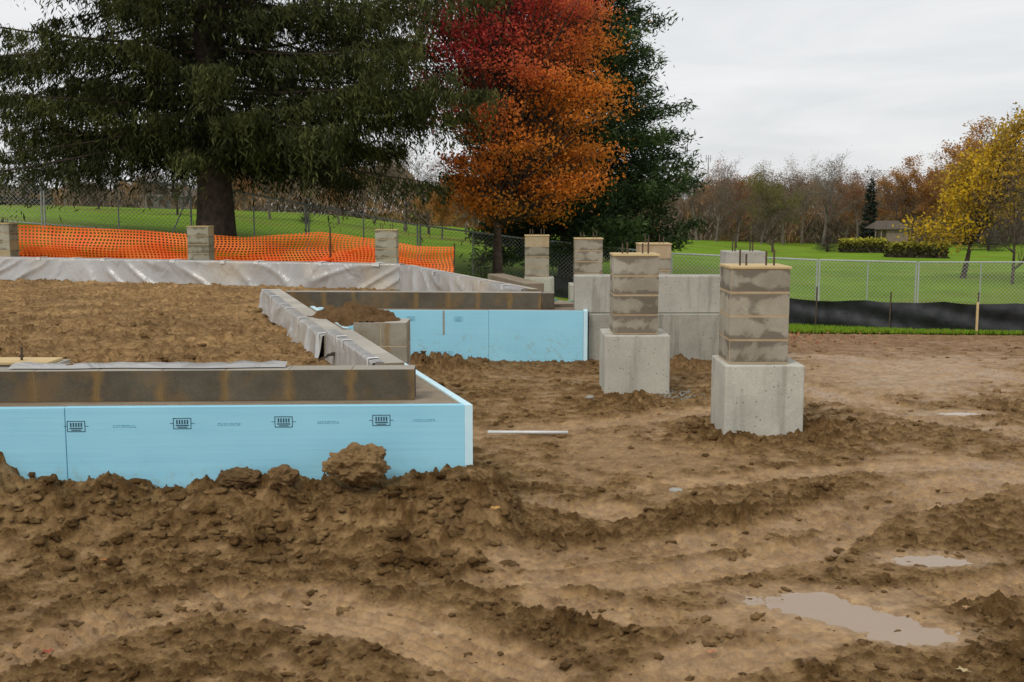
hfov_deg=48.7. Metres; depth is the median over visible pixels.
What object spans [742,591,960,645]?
puddle water
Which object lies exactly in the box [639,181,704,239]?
deciduous tree
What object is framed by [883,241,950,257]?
hedge
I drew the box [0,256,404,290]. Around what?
plastic sheeting
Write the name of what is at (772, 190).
deciduous tree
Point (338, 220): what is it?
deciduous tree
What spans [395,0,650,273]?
maple tree
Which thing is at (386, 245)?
masonry pier
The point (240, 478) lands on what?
dirt clod
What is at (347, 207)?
woodland
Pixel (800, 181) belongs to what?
deciduous tree
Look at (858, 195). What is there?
deciduous tree
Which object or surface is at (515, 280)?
concrete curb
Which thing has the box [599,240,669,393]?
masonry pier
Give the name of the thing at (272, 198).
fence panel
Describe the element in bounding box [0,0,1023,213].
sky
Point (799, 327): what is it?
grass
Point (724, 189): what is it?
deciduous tree
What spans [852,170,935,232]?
deciduous tree
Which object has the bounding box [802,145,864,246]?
deciduous tree
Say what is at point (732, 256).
concrete pier
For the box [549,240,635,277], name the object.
fence panel
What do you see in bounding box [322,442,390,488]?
dirt clod
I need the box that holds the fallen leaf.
[956,665,970,671]
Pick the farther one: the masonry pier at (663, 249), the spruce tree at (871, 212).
the spruce tree at (871, 212)
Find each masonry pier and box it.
[0,218,19,256]
[186,220,214,259]
[375,223,398,262]
[524,229,553,291]
[568,230,603,301]
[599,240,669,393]
[635,234,671,273]
[711,249,804,435]
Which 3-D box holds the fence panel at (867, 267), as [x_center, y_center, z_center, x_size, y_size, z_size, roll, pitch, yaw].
[10.841,-1.704,34.544,3.000,1.583,0.058,0,7,0]
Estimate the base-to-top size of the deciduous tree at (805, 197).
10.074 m
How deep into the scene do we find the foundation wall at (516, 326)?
14.18 m
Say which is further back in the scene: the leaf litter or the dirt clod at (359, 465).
the leaf litter
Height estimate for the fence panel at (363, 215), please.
2.127 m
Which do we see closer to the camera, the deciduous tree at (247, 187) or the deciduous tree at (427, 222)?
the deciduous tree at (427, 222)
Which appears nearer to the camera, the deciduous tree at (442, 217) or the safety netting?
the safety netting
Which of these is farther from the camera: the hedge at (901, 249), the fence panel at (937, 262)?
the hedge at (901, 249)
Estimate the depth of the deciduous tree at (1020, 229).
123.14 m
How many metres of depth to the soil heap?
10.97 m
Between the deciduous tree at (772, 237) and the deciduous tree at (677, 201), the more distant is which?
the deciduous tree at (677, 201)
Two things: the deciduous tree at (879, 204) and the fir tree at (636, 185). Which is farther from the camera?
the deciduous tree at (879, 204)
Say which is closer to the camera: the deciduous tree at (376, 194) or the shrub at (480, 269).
the shrub at (480, 269)
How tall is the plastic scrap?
0.094 m
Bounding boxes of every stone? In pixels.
[585,395,594,398]
[668,487,682,491]
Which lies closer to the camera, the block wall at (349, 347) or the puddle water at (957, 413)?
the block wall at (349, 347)
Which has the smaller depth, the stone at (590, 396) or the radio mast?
the stone at (590, 396)
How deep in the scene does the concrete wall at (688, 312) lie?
14.24 m
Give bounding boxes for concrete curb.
[488,274,543,292]
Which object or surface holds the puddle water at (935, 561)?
on the ground at (960, 469)
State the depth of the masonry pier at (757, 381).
9.56 m
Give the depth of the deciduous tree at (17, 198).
59.36 m
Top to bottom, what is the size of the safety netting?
1.540 m
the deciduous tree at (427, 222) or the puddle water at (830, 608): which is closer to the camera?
the puddle water at (830, 608)
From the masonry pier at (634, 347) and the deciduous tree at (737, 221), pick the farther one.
the deciduous tree at (737, 221)
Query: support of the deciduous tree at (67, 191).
on the lawn at (788, 250)
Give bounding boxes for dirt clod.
[218,466,262,489]
[267,464,299,486]
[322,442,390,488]
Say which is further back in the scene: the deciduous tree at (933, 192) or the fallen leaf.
the deciduous tree at (933, 192)
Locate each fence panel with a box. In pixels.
[0,171,42,225]
[42,174,191,237]
[233,190,307,250]
[307,203,418,258]
[419,224,524,277]
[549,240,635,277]
[671,253,817,300]
[818,259,916,302]
[916,261,1023,303]
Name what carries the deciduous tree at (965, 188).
on the lawn at (788, 250)
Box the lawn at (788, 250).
[0,204,1023,332]
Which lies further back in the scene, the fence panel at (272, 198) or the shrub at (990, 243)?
the shrub at (990, 243)
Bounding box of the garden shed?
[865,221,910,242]
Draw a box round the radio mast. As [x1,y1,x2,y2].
[706,155,710,181]
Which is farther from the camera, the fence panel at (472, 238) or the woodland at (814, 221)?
the woodland at (814, 221)
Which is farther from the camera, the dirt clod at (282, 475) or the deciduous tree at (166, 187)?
the deciduous tree at (166, 187)
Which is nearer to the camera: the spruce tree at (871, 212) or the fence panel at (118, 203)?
the fence panel at (118, 203)
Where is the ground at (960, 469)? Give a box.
[0,277,1023,681]
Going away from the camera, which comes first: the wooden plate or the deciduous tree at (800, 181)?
the wooden plate
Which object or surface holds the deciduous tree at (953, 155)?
on the lawn at (788, 250)
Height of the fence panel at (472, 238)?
1.925 m
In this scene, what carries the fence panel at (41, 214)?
on the lawn at (788, 250)
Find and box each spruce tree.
[0,0,512,251]
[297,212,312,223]
[812,234,837,251]
[857,176,878,238]
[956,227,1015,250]
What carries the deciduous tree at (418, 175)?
on the lawn at (788, 250)
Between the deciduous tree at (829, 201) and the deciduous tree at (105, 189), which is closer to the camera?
the deciduous tree at (105, 189)
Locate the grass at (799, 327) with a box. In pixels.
[789,322,1023,334]
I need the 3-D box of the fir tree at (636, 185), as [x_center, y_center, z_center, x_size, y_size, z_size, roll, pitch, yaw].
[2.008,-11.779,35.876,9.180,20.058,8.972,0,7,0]
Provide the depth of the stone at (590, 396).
11.40 m
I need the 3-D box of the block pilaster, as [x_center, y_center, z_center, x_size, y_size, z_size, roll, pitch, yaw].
[-1.268,0.234,11.108,0.510,0.872,0.400,0,7,0]
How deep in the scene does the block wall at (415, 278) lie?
17.73 m
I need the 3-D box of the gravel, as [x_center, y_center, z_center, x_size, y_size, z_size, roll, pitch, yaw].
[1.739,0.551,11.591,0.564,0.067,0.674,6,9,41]
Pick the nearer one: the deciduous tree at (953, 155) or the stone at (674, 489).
the stone at (674, 489)
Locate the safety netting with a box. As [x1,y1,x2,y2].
[2,217,454,272]
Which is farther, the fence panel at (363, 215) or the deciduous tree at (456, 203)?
the deciduous tree at (456, 203)
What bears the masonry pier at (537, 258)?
on the ground at (960, 469)
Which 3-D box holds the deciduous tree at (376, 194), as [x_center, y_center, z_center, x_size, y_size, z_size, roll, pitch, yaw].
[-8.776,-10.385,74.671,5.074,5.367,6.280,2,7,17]
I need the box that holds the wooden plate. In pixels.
[0,347,69,366]
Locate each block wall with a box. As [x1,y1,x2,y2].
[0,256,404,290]
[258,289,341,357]
[325,329,403,365]
[398,265,572,306]
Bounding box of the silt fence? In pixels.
[550,275,1023,335]
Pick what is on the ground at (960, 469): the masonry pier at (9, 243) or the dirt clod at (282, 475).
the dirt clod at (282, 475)
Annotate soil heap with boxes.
[307,301,400,326]
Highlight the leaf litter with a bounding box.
[789,331,882,344]
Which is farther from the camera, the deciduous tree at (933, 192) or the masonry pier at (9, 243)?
the deciduous tree at (933, 192)
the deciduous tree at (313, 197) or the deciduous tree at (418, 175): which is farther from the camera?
the deciduous tree at (313, 197)
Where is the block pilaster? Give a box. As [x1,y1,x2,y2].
[353,319,410,364]
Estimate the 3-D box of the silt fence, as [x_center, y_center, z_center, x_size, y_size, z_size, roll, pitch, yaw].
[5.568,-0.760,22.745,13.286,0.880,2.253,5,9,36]
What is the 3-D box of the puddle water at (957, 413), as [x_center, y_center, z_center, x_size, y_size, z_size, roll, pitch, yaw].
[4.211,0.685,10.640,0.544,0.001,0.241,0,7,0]
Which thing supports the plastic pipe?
on the ground at (960, 469)
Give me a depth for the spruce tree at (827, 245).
84.64 m
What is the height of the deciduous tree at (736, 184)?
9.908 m
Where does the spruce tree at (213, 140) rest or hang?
on the lawn at (788, 250)
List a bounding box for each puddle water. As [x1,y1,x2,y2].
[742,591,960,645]
[891,555,973,566]
[940,412,980,415]
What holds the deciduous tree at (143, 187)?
on the lawn at (788, 250)
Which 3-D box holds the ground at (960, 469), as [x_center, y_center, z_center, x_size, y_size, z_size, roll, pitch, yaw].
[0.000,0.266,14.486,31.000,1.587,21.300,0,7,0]
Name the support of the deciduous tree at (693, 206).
on the lawn at (788, 250)
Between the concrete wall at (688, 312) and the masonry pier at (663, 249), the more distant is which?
the masonry pier at (663, 249)
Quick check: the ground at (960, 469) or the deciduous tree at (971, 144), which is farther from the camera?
the deciduous tree at (971, 144)
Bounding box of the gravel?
[656,389,705,399]
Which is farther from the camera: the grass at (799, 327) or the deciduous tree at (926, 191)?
the deciduous tree at (926, 191)
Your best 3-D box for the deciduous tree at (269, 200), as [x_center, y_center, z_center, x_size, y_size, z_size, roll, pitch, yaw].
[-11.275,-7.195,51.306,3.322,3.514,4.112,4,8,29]
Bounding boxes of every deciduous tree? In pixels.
[0,145,55,205]
[56,166,77,205]
[66,161,114,208]
[125,171,163,207]
[135,165,195,214]
[232,173,262,210]
[242,173,308,218]
[286,171,325,212]
[313,164,360,223]
[332,150,417,222]
[363,129,448,231]
[386,151,452,233]
[411,173,459,238]
[434,163,488,233]
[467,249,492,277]
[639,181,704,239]
[665,163,742,240]
[702,152,763,241]
[704,182,765,247]
[705,157,755,240]
[734,188,816,251]
[736,164,814,243]
[739,158,804,243]
[761,153,845,243]
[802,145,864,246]
[804,164,897,237]
[811,159,891,237]
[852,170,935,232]
[860,151,949,241]
[892,102,1023,278]
[907,144,957,238]
[929,116,1023,242]
[935,134,1022,246]
[968,150,1023,283]
[976,103,1023,243]
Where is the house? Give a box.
[143,189,196,208]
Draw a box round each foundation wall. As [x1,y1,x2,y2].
[0,306,472,487]
[285,291,587,361]
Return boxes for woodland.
[0,163,644,237]
[647,165,1023,243]
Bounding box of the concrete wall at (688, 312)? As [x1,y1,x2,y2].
[573,274,719,360]
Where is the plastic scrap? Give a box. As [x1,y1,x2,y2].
[318,352,334,361]
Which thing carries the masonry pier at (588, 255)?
on the ground surround
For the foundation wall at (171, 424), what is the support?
on the ground surround
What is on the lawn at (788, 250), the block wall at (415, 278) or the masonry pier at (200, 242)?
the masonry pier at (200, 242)
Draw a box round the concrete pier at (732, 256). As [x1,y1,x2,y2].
[720,242,764,266]
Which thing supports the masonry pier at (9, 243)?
on the lawn at (788, 250)
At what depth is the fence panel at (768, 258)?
34.44 m
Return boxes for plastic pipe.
[488,430,567,433]
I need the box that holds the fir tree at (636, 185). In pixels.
[429,0,715,278]
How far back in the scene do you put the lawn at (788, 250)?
45.47 m
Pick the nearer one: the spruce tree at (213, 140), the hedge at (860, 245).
the spruce tree at (213, 140)
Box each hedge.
[836,236,887,252]
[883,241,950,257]

